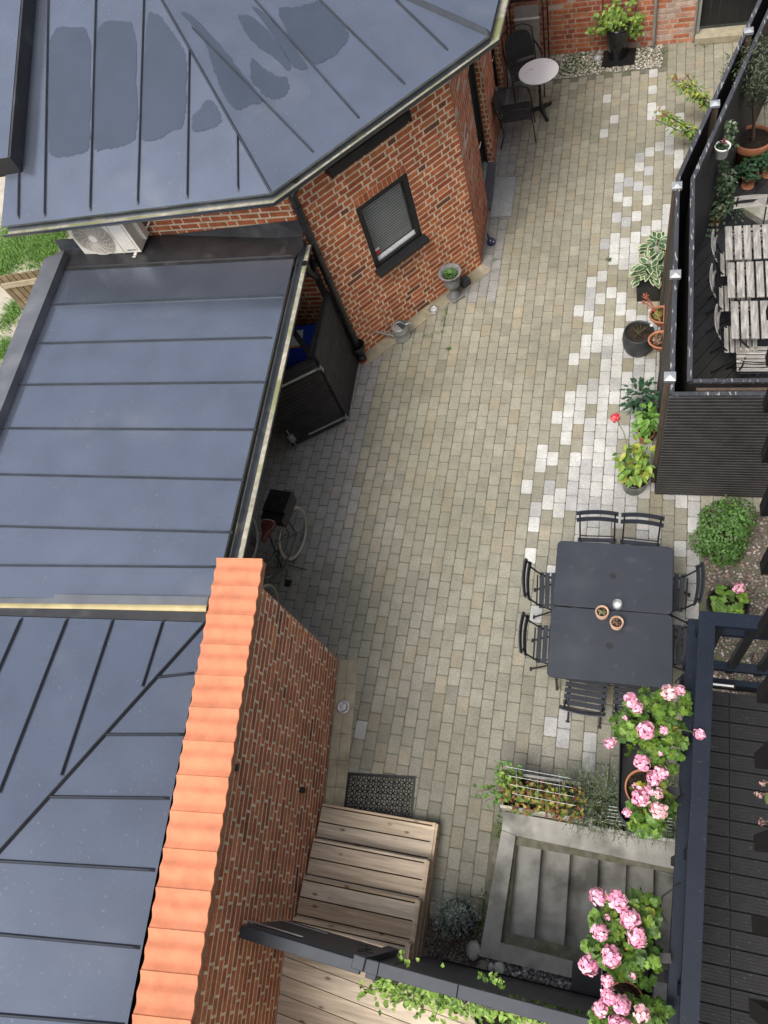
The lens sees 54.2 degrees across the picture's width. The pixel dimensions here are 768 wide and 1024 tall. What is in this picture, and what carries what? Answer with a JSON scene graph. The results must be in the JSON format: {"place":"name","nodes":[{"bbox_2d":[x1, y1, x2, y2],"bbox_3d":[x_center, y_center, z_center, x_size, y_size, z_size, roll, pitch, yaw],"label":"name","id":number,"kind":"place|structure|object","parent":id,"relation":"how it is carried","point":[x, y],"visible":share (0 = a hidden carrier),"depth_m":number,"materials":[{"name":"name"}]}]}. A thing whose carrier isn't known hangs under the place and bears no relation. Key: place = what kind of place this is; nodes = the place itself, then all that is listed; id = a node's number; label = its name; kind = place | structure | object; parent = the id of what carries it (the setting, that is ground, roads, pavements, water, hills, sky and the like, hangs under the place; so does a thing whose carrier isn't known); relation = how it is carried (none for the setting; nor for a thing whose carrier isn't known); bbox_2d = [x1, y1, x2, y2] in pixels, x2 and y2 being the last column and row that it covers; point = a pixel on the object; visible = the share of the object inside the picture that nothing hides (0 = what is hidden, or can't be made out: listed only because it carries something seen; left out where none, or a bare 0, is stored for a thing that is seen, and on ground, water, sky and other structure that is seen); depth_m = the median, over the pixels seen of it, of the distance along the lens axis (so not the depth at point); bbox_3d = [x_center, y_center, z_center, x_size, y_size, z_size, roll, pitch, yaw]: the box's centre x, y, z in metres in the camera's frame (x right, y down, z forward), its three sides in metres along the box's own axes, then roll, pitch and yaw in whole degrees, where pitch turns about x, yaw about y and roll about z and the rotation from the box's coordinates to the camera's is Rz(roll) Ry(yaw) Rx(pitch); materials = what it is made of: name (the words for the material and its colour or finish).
{"place":"outdoors","nodes":[
{"label":"outdoors","id":0,"kind":"place"},
{"bbox_2d":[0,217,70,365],"bbox_3d":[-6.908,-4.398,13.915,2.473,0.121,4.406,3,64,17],"label":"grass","id":1,"kind":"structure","parent":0,"point":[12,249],"depth_m":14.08,"materials":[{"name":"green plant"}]},
{"bbox_2d":[0,176,72,364],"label":"neighbour path","id":2,"kind":"structure","parent":0,"point":[4,294],"depth_m":13.88,"materials":[{"name":"beige stone"}]},
{"bbox_2d":[0,270,39,309],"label":"board fence","id":3,"kind":"object","parent":2,"relation":"on","point":[17,287],"visible":0.25,"depth_m":12.29,"materials":[{"name":"brown wood"}]},
{"bbox_2d":[245,41,767,1023],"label":"courtyard paving","id":4,"kind":"structure","parent":0,"point":[667,149],"depth_m":9.75,"materials":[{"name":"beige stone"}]},
{"bbox_2d":[0,220,318,611],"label":"carport","id":5,"kind":"object","parent":4,"relation":"on","point":[139,395],"visible":0.94,"depth_m":8.18,"materials":[{"name":"metal"}]},
{"bbox_2d":[0,0,508,363],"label":"brick house","id":6,"kind":"structure","parent":4,"relation":"on","point":[330,125],"depth_m":8.72,"materials":[{"name":"metal"}]},
{"bbox_2d":[67,221,149,256],"bbox_3d":[-3.019,-3.393,9.214,1.630,0.779,0.370,3,64,17],"label":"air conditioner","id":7,"kind":"object","parent":6,"relation":"attached to","point":[122,238],"visible":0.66,"depth_m":9.20,"materials":[{"name":"white plastic"}]},
{"bbox_2d":[356,173,429,277],"bbox_3d":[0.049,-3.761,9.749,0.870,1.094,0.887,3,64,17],"label":"window","id":8,"kind":"structure","parent":6,"relation":"in","point":[384,215],"depth_m":9.88,"materials":[{"name":"grey glass"}]},
{"bbox_2d":[468,63,487,184],"bbox_3d":[1.360,-5.680,11.011,0.161,2.120,1.010,2,64,17],"label":"glass door","id":9,"kind":"structure","parent":6,"relation":"in","point":[471,72],"depth_m":11.30,"materials":[{"name":"black paint"}]},
{"bbox_2d":[491,48,498,93],"bbox_3d":[1.655,-7.376,11.801,0.173,2.120,0.901,3,64,17],"label":"glass door","id":10,"kind":"structure","parent":6,"relation":"in","point":[492,51],"depth_m":12.56,"materials":[{"name":"black paint"}]},
{"bbox_2d":[260,489,307,602],"bbox_3d":[-1.372,0.671,9.226,0.668,1.054,1.784,9,66,23],"label":"bicycle","id":11,"kind":"object","parent":4,"relation":"on","point":[279,506],"visible":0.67,"depth_m":9.13,"materials":[{"name":"black metal"}]},
{"bbox_2d":[286,324,315,367],"bbox_3d":[-0.937,-2.063,10.495,0.550,1.066,0.716,-4,63,13],"label":"wheelie bin","id":12,"kind":"object","parent":4,"relation":"on","point":[297,354],"visible":0.1,"depth_m":10.02,"materials":[{"name":"blue plastic"}]},
{"bbox_2d":[275,243,358,447],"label":"bin store","id":13,"kind":"structure","parent":4,"relation":"on","point":[316,393],"depth_m":9.95,"materials":[{"name":"black wood"}]},
{"bbox_2d":[275,359,348,447],"bbox_3d":[-1.041,-1.409,9.966,0.881,1.410,0.145,-25,60,2],"label":"door","id":14,"kind":"structure","parent":13,"relation":"in","point":[307,408],"depth_m":9.95,"materials":[{"name":"black wood"}]},
{"bbox_2d":[293,803,440,959],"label":"wooden steps","id":15,"kind":"structure","parent":4,"relation":"on","point":[414,930],"depth_m":7.50,"materials":[{"name":"brown wood"}]},
{"bbox_2d":[343,772,415,822],"bbox_3d":[-0.055,3.123,8.188,0.783,0.014,0.500,-2,63,15],"label":"rubber mat","id":16,"kind":"object","parent":4,"relation":"on","point":[350,774],"visible":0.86,"depth_m":8.21,"materials":[{"name":"black plastic"}]},
{"bbox_2d":[373,320,413,342],"bbox_3d":[0.138,-2.615,10.902,0.609,0.337,0.228,-17,60,6],"label":"watering can","id":17,"kind":"object","parent":4,"relation":"on","point":[401,331],"visible":1,"depth_m":10.88,"materials":[{"name":"metal"}]},
{"bbox_2d":[276,952,529,1023],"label":"pine deck","id":18,"kind":"object","parent":4,"relation":"on","point":[301,1000],"visible":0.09,"depth_m":6.85,"materials":[{"name":"brown wood"}]},
{"bbox_2d":[474,1005,509,1023],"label":"climber pot","id":19,"kind":"object","parent":18,"relation":"on","point":[496,1020],"visible":0.1,"depth_m":6.30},
{"bbox_2d":[357,950,603,1023],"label":"honeysuckle","id":20,"kind":"object","parent":19,"relation":"in","point":[421,997],"visible":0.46,"depth_m":6.09,"materials":[{"name":"green plant"}]},
{"bbox_2d":[324,264,490,809],"bbox_3d":[-0.167,-0.286,9.992,1.629,0.026,7.984,8,66,19],"label":"stone edging","id":21,"kind":"object","parent":4,"relation":"on","point":[343,743],"visible":0.85,"depth_m":8.77,"materials":[{"name":"stone"}]},
{"bbox_2d":[336,700,348,713],"bbox_3d":[-0.479,2.270,8.743,0.160,0.010,0.160,3,64,17],"label":"ground light","id":22,"kind":"object","parent":21,"relation":"on","point":[342,706],"visible":1,"depth_m":8.74,"materials":[{"name":"silver metal"}]},
{"bbox_2d":[438,263,464,303],"bbox_3d":[0.997,-3.306,10.906,0.348,0.529,0.348,3,64,17],"label":"garden urn","id":23,"kind":"object","parent":4,"relation":"on","point":[449,274],"visible":1,"depth_m":10.76,"materials":[{"name":"grey stone"}]},
{"bbox_2d":[424,914,483,967],"bbox_3d":[0.665,4.240,7.422,0.624,0.033,0.395,3,64,17],"label":"gravel patch","id":24,"kind":"object","parent":4,"relation":"on","point":[437,945],"visible":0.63,"depth_m":7.40,"materials":[{"name":"brown gravel"}]},
{"bbox_2d":[466,940,479,961],"bbox_3d":[0.875,4.271,7.313,0.149,0.105,0.192,3,64,17],"label":"stone","id":25,"kind":"object","parent":24,"relation":"on","point":[472,950],"visible":1,"depth_m":7.28,"materials":[{"name":"grey stone"}]},
{"bbox_2d":[431,893,480,938],"bbox_3d":[0.715,3.947,7.335,0.487,0.388,0.410,-9,62,11],"label":"blue-leaved plant","id":26,"kind":"object","parent":4,"relation":"on","point":[457,916],"visible":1,"depth_m":7.26,"materials":[{"name":"green plant"}]},
{"bbox_2d":[490,175,516,218],"bbox_3d":[1.879,-4.955,11.801,0.332,0.030,0.892,3,64,17],"label":"floor grate","id":27,"kind":"object","parent":4,"relation":"on","point":[506,195],"visible":1,"depth_m":11.79,"materials":[{"name":"metal"}]},
{"bbox_2d":[351,944,658,1023],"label":"coping","id":28,"kind":"object","parent":4,"relation":"on","point":[452,979],"visible":0.79,"depth_m":5.93,"materials":[{"name":"grey metal"}]},
{"bbox_2d":[491,85,536,148],"bbox_3d":[2.054,-6.403,11.968,0.669,0.943,0.585,-3,63,14],"label":"armchair","id":29,"kind":"object","parent":4,"relation":"on","point":[519,111],"visible":0.88,"depth_m":11.96,"materials":[{"name":"metal"}]},
{"bbox_2d":[324,44,709,942],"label":"moss weeds","id":30,"kind":"object","parent":4,"relation":"on","point":[578,62],"visible":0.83,"depth_m":11.28,"materials":[{"name":"green plant"}]},
{"bbox_2d":[501,23,544,102],"bbox_3d":[2.301,-7.400,12.412,0.585,0.943,0.669,-15,61,8],"label":"armchair","id":31,"kind":"object","parent":4,"relation":"on","point":[519,44],"visible":0.73,"depth_m":12.38,"materials":[{"name":"metal"}]},
{"bbox_2d":[505,0,549,64],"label":"folded lounger","id":32,"kind":"object","parent":4,"relation":"on","point":[528,14],"visible":0.52,"depth_m":12.44,"materials":[{"name":"grey metal"}]},
{"bbox_2d":[486,958,571,989],"bbox_3d":[1.687,4.402,7.043,1.490,0.045,0.158,3,64,17],"label":"pebble row","id":33,"kind":"object","parent":4,"relation":"on","point":[509,970],"visible":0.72,"depth_m":7.12,"materials":[{"name":"stone"}]},
{"bbox_2d":[518,611,549,670],"bbox_3d":[1.772,1.430,8.063,0.575,0.865,0.440,1,64,16],"label":"bistro chair","id":34,"kind":"object","parent":4,"relation":"on","point":[540,628],"visible":0.49,"depth_m":8.01,"materials":[{"name":"black metal"}]},
{"bbox_2d":[518,58,558,121],"bbox_3d":[2.523,-6.782,12.148,0.624,0.747,0.624,3,64,17],"label":"marble table","id":35,"kind":"object","parent":4,"relation":"on","point":[539,71],"visible":0.95,"depth_m":11.85,"materials":[{"name":"white stone"}]},
{"bbox_2d":[500,774,585,822],"bbox_3d":[1.622,2.904,7.647,0.810,0.340,0.355,3,64,17],"label":"planter trough","id":36,"kind":"object","parent":4,"relation":"on","point":[503,807],"visible":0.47,"depth_m":7.57,"materials":[{"name":"concrete"}]},
{"bbox_2d":[473,759,585,822],"bbox_3d":[1.441,2.744,7.432,1.107,0.476,0.517,3,64,17],"label":"vine","id":37,"kind":"object","parent":36,"relation":"in","point":[506,792],"visible":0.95,"depth_m":7.35,"materials":[{"name":"green plant"}]},
{"bbox_2d":[522,558,572,618],"bbox_3d":[1.855,0.879,8.323,0.575,0.865,0.440,0,64,15],"label":"bistro chair","id":38,"kind":"object","parent":4,"relation":"on","point":[542,576],"visible":0.62,"depth_m":8.27,"materials":[{"name":"black metal"}]},
{"bbox_2d":[479,811,674,1000],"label":"cellar stairs","id":39,"kind":"structure","parent":4,"relation":"on","point":[551,902],"depth_m":7.59,"materials":[{"name":"concrete"}]},
{"bbox_2d":[572,961,600,996],"bbox_3d":[2.047,4.355,6.923,0.600,0.025,0.260,3,64,17],"label":"cover plate","id":40,"kind":"object","parent":39,"relation":"on","point":[584,984],"visible":0.43,"depth_m":6.96,"materials":[{"name":"black plastic"}]},
{"bbox_2d":[559,679,608,728],"bbox_3d":[2.076,1.894,7.740,0.440,0.865,0.575,6,65,18],"label":"bistro chair","id":41,"kind":"object","parent":4,"relation":"on","point":[569,690],"visible":0.8,"depth_m":7.70,"materials":[{"name":"black metal"}]},
{"bbox_2d":[577,510,618,543],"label":"bistro chair","id":42,"kind":"object","parent":4,"relation":"on","point":[607,519],"visible":0.41,"depth_m":8.26,"materials":[{"name":"black metal"}]},
{"bbox_2d":[547,44,663,79],"bbox_3d":[3.693,-7.604,12.662,1.935,0.044,0.683,3,64,17],"label":"gravel strip","id":43,"kind":"object","parent":4,"relation":"on","point":[650,63],"visible":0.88,"depth_m":12.63,"materials":[{"name":"gravel"}]},
{"bbox_2d":[601,19,635,67],"bbox_3d":[3.875,-7.740,12.363,0.520,0.555,0.423,6,65,18],"label":"tall planter","id":44,"kind":"object","parent":43,"relation":"on","point":[617,53],"visible":0.85,"depth_m":12.40,"materials":[{"name":"black plastic"}]},
{"bbox_2d":[585,0,644,39],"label":"ivy","id":45,"kind":"object","parent":44,"relation":"in","point":[617,13],"visible":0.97,"depth_m":12.10,"materials":[{"name":"green plant"}]},
{"bbox_2d":[547,606,672,690],"bbox_3d":[2.371,1.514,7.913,1.200,0.732,0.755,2,64,17],"label":"dining table","id":46,"kind":"object","parent":4,"relation":"on","point":[636,649],"visible":0.93,"depth_m":7.58,"materials":[{"name":"metal"}]},
{"bbox_2d":[595,605,608,619],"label":"succulent pot","id":47,"kind":"object","parent":46,"relation":"on","point":[602,612],"visible":1,"depth_m":7.68,"materials":[{"name":"ceramic"}]},
{"bbox_2d":[609,615,623,629],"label":"succulent pot","id":48,"kind":"object","parent":46,"relation":"on","point":[616,622],"visible":1,"depth_m":7.59,"materials":[{"name":"ceramic"}]},
{"bbox_2d":[553,541,672,614],"bbox_3d":[2.500,0.835,8.228,1.190,0.732,0.745,3,64,17],"label":"dining table","id":49,"kind":"object","parent":4,"relation":"on","point":[629,578],"visible":0.94,"depth_m":7.91,"materials":[{"name":"metal"}]},
{"bbox_2d":[589,790,676,844],"bbox_3d":[2.446,2.997,7.369,0.815,0.340,0.355,3,64,17],"label":"planter trough","id":50,"kind":"object","parent":4,"relation":"on","point":[622,828],"visible":0.2,"depth_m":7.26,"materials":[{"name":"concrete"}]},
{"bbox_2d":[508,767,672,831],"bbox_3d":[1.930,2.717,7.090,1.536,0.524,0.316,3,64,17],"label":"wire trellis","id":51,"kind":"object","parent":50,"relation":"on","point":[559,776],"visible":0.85,"depth_m":7.12,"materials":[{"name":"black metal"}]},
{"bbox_2d":[539,751,678,851],"bbox_3d":[2.281,2.763,7.192,1.688,0.377,0.877,3,64,17],"label":"lavender","id":52,"kind":"object","parent":50,"relation":"in","point":[599,807],"visible":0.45,"depth_m":7.26,"materials":[{"name":"green plant"}]},
{"bbox_2d":[610,413,655,495],"bbox_3d":[2.850,-0.607,8.817,0.513,0.846,0.777,-45,61,-9],"label":"dahlia pot","id":53,"kind":"object","parent":4,"relation":"on","point":[633,478],"visible":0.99,"depth_m":8.71,"materials":[{"name":"black ceramic"}]},
{"bbox_2d":[612,684,657,723],"bbox_3d":[2.543,1.910,7.601,0.440,0.865,0.575,3,64,17],"label":"bistro chair","id":54,"kind":"object","parent":4,"relation":"on","point":[617,702],"visible":0.23,"depth_m":7.62,"materials":[{"name":"black metal"}]},
{"bbox_2d":[622,320,654,357],"bbox_3d":[3.309,-2.272,9.760,0.406,0.475,0.406,3,64,17],"label":"ribbed pot","id":55,"kind":"object","parent":4,"relation":"on","point":[636,334],"visible":0.93,"depth_m":9.71,"materials":[{"name":"ceramic"}]},
{"bbox_2d":[618,376,659,417],"bbox_3d":[3.181,-1.356,9.308,0.553,0.504,0.521,3,64,17],"label":"dark leaf plant","id":56,"kind":"object","parent":4,"relation":"on","point":[630,403],"visible":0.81,"depth_m":9.20,"materials":[{"name":"green plant"}]},
{"bbox_2d":[620,512,664,545],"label":"bistro chair","id":57,"kind":"object","parent":4,"relation":"on","point":[624,521],"visible":0.27,"depth_m":8.11,"materials":[{"name":"black metal"}]},
{"bbox_2d":[630,402,658,444],"bbox_3d":[3.176,-1.038,9.079,0.392,0.620,0.364,3,64,17],"label":"bellflower pot","id":58,"kind":"object","parent":4,"relation":"on","point":[643,421],"visible":0.98,"depth_m":8.94,"materials":[{"name":"ceramic"}]},
{"bbox_2d":[627,231,666,301],"bbox_3d":[3.557,-3.309,10.130,0.518,0.638,0.922,3,64,17],"label":"hosta planter","id":59,"kind":"object","parent":4,"relation":"on","point":[647,279],"visible":0.96,"depth_m":9.96,"materials":[{"name":"black plastic"}]},
{"bbox_2d":[652,107,697,142],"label":"rose shrub","id":60,"kind":"object","parent":4,"relation":"on","point":[690,132],"visible":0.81,"depth_m":10.95,"materials":[{"name":"green plant"}]},
{"bbox_2d":[673,617,698,670],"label":"bistro chair","id":61,"kind":"object","parent":4,"relation":"on","point":[679,629],"visible":0.15,"depth_m":7.72,"materials":[{"name":"black metal"}]},
{"bbox_2d":[670,562,704,624],"bbox_3d":[3.057,0.860,7.998,0.575,0.865,0.440,6,65,18],"label":"bistro chair","id":62,"kind":"object","parent":4,"relation":"on","point":[676,579],"visible":0.48,"depth_m":7.89,"materials":[{"name":"black metal"}]},
{"bbox_2d":[666,73,711,110],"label":"rose shrub","id":63,"kind":"object","parent":4,"relation":"on","point":[698,96],"visible":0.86,"depth_m":11.01,"materials":[{"name":"green plant"}]},
{"bbox_2d":[651,0,767,496],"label":"double fence","id":64,"kind":"object","parent":4,"relation":"on","point":[711,435],"visible":0.87,"depth_m":8.28,"materials":[{"name":"black wood"}]},
{"bbox_2d":[641,293,664,329],"bbox_3d":[3.295,-2.466,9.224,0.286,0.381,0.343,3,64,17],"label":"wall pot","id":65,"kind":"object","parent":64,"relation":"attached to","point":[656,315],"depth_m":9.20,"materials":[{"name":"ceramic"}]},
{"bbox_2d":[648,330,663,351],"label":"wall pot","id":66,"kind":"object","parent":64,"relation":"attached to","point":[655,339],"depth_m":9.06,"materials":[{"name":"ceramic"}]},
{"bbox_2d":[713,120,730,159],"bbox_3d":[3.869,-4.293,8.601,0.231,0.520,0.178,3,64,17],"label":"hanging pot","id":67,"kind":"object","parent":64,"relation":"hanging from","point":[722,147],"visible":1,"depth_m":8.70,"materials":[{"name":"white ceramic"}]},
{"bbox_2d":[692,157,767,381],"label":"terrace deck","id":68,"kind":"structure","parent":4,"relation":"on","point":[705,362],"depth_m":9.83,"materials":[{"name":"black paint"}]},
{"bbox_2d":[705,119,744,237],"bbox_3d":[4.371,-4.444,9.664,0.782,1.819,0.776,3,64,17],"label":"ivy pot","id":69,"kind":"object","parent":68,"relation":"on","point":[718,214],"visible":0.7,"depth_m":9.95,"materials":[{"name":"ceramic"}]},
{"bbox_2d":[706,263,750,333],"bbox_3d":[4.291,-2.631,9.310,0.575,0.865,0.420,3,64,17],"label":"wooden chair","id":70,"kind":"object","parent":68,"relation":"on","point":[720,290],"visible":0.55,"depth_m":9.27,"materials":[{"name":"beige wood"}]},
{"bbox_2d":[708,229,750,299],"bbox_3d":[4.408,-3.133,9.536,0.575,0.865,0.420,3,64,17],"label":"wooden chair","id":71,"kind":"object","parent":68,"relation":"on","point":[721,272],"visible":0.54,"depth_m":9.48,"materials":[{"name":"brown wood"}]},
{"bbox_2d":[710,304,756,375],"bbox_3d":[4.229,-2.063,9.035,0.575,0.865,0.420,3,64,17],"label":"wooden chair","id":72,"kind":"object","parent":68,"relation":"on","point":[726,329],"visible":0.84,"depth_m":8.97,"materials":[{"name":"beige wood"}]},
{"bbox_2d":[722,261,767,330],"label":"slat table","id":73,"kind":"object","parent":68,"relation":"on","point":[760,293],"visible":0.91,"depth_m":9.04,"materials":[{"name":"white wood"}]},
{"bbox_2d":[723,224,767,292],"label":"slat table","id":74,"kind":"object","parent":68,"relation":"on","point":[737,239],"visible":0.84,"depth_m":9.28,"materials":[{"name":"white wood"}]},
{"bbox_2d":[725,300,767,369],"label":"slat table","id":75,"kind":"object","parent":68,"relation":"on","point":[754,323],"visible":0.89,"depth_m":8.78,"materials":[{"name":"white wood"}]},
{"bbox_2d":[730,346,767,377],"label":"wooden chair","id":76,"kind":"object","parent":68,"relation":"on","point":[742,359],"visible":0.84,"depth_m":8.82,"materials":[{"name":"beige wood"}]},
{"bbox_2d":[732,194,767,276],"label":"wooden chair","id":77,"kind":"object","parent":68,"relation":"on","point":[752,204],"visible":0.34,"depth_m":9.50,"materials":[{"name":"beige wood"}]},
{"bbox_2d":[733,155,767,189],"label":"potted plant","id":78,"kind":"object","parent":68,"relation":"on","point":[750,175],"visible":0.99,"depth_m":10.33,"materials":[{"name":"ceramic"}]},
{"bbox_2d":[735,124,767,168],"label":"terracotta pot","id":79,"kind":"object","parent":68,"relation":"on","point":[748,147],"visible":0.6,"depth_m":10.41,"materials":[{"name":"ceramic"}]},
{"bbox_2d":[719,33,767,140],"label":"olive tree","id":80,"kind":"object","parent":79,"relation":"on","point":[760,84],"visible":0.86,"depth_m":9.16,"materials":[{"name":"green plant"}]},
{"bbox_2d":[508,0,748,947],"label":"ground","id":81,"kind":"structure","parent":0,"point":[723,25],"depth_m":12.37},
{"bbox_2d":[0,608,206,1023],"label":"house","id":82,"kind":"structure","parent":81,"relation":"on","point":[94,708],"depth_m":6.04,"materials":[{"name":"metal"}]},
{"bbox_2d":[132,558,338,1023],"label":"garden wall","id":83,"kind":"structure","parent":81,"relation":"on","point":[246,808],"depth_m":6.39,"materials":[{"name":"brick"}]},
{"bbox_2d":[239,918,380,974],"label":"gate","id":84,"kind":"structure","parent":83,"relation":"attached to","point":[316,945],"depth_m":6.19,"materials":[{"name":"black metal"}]},
{"bbox_2d":[505,0,757,55],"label":"courtyard wall","id":85,"kind":"structure","parent":81,"relation":"on","point":[664,22],"depth_m":12.23,"materials":[{"name":"brick"}]},
{"bbox_2d":[700,0,757,25],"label":"boarded door","id":86,"kind":"structure","parent":85,"relation":"in","point":[737,13],"depth_m":11.94,"materials":[{"name":"black paint"}]},
{"bbox_2d":[704,508,767,694],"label":"gravel bed","id":87,"kind":"object","parent":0,"point":[749,574],"visible":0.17,"depth_m":8.29,"materials":[{"name":"grey gravel"}]},
{"bbox_2d":[688,494,758,566],"bbox_3d":[3.760,0.178,8.307,0.635,0.616,0.770,21,71,24],"label":"round bush","id":88,"kind":"object","parent":87,"relation":"on","point":[714,540],"visible":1,"depth_m":8.20,"materials":[{"name":"green plant"}]},
{"bbox_2d":[706,582,750,613],"bbox_3d":[3.617,0.951,7.874,0.422,0.721,0.424,3,64,17],"label":"geranium pot","id":89,"kind":"object","parent":87,"relation":"on","point":[728,599],"visible":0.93,"depth_m":7.81,"materials":[{"name":"black plastic"}]},
{"bbox_2d":[742,199,767,224],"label":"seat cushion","id":90,"kind":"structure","parent":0,"point":[756,214],"depth_m":10.23,"materials":[{"name":"beige fabric"}]},
{"bbox_2d":[748,305,767,1023],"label":"railing","id":91,"kind":"object","parent":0,"point":[758,1011],"visible":1,"depth_m":1.12,"materials":[{"name":"black metal"}]},
{"bbox_2d":[754,779,767,826],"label":"flower stems","id":92,"kind":"object","parent":91,"relation":"attached to","point":[760,795],"visible":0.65,"depth_m":1.13,"materials":[{"name":"pink plant"}]},
{"bbox_3d":[4.426,4.642,-1.364,6.285,13.000,16.100,3,64,17],"label":"apartment building","id":93,"kind":"object","parent":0,"visible":0},
{"bbox_2d":[664,611,767,1023],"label":"balcony","id":94,"kind":"structure","parent":93,"relation":"attached to","point":[716,972],"depth_m":4.42,"materials":[{"name":"black paint"}]},
{"bbox_2d":[601,905,670,1000],"bbox_3d":[1.313,2.310,3.925,0.336,0.240,0.550,3,64,17],"label":"window box","id":95,"kind":"object","parent":94,"relation":"hanging from","point":[665,958],"visible":0.11,"depth_m":3.84,"materials":[{"name":"black plastic"}]},
{"bbox_2d":[578,887,663,992],"bbox_3d":[1.206,2.140,3.799,0.416,0.364,0.476,3,64,17],"label":"geranium","id":96,"kind":"object","parent":95,"relation":"in","point":[637,920],"visible":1,"depth_m":3.74,"materials":[{"name":"pink plant"}]},
{"bbox_2d":[611,981,642,1001],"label":"clay pot","id":97,"kind":"object","parent":95,"relation":"in","point":[624,987],"visible":0.23,"depth_m":3.82,"materials":[{"name":"ceramic"}]},
{"bbox_2d":[587,973,674,1023],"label":"geranium","id":98,"kind":"object","parent":97,"relation":"in","point":[626,1007],"visible":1,"depth_m":3.59,"materials":[{"name":"pink plant"}]},
{"bbox_2d":[617,712,679,825],"bbox_3d":[1.508,1.488,4.293,0.325,0.240,0.640,3,64,17],"label":"window box","id":99,"kind":"object","parent":94,"relation":"on","point":[627,767],"visible":0.22,"depth_m":4.37,"materials":[{"name":"black plastic"}]},
{"bbox_2d":[625,769,662,799],"bbox_3d":[1.474,1.580,4.261,0.211,0.170,0.211,3,64,17],"label":"clay pot","id":100,"kind":"object","parent":99,"relation":"in","point":[636,776],"visible":0.3,"depth_m":4.25,"materials":[{"name":"ceramic"}]},
{"bbox_2d":[622,765,680,839],"bbox_3d":[1.435,1.560,4.032,0.268,0.364,0.370,31,75,27],"label":"geranium","id":101,"kind":"object","parent":99,"relation":"in","point":[650,808],"visible":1,"depth_m":3.95,"materials":[{"name":"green plant"}]},
{"bbox_2d":[604,684,705,774],"bbox_3d":[1.528,1.194,4.198,0.456,0.360,0.596,38,79,28],"label":"geranium","id":102,"kind":"object","parent":99,"relation":"in","point":[644,731],"visible":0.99,"depth_m":4.15,"materials":[{"name":"green plant"}]},
{"bbox_2d":[660,629,741,929],"bbox_3d":[1.658,1.375,4.229,0.343,0.027,1.728,16,69,22],"label":"cable","id":103,"kind":"object","parent":94,"relation":"attached to","point":[670,890],"visible":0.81,"depth_m":4.40,"materials":[{"name":"black plastic"}]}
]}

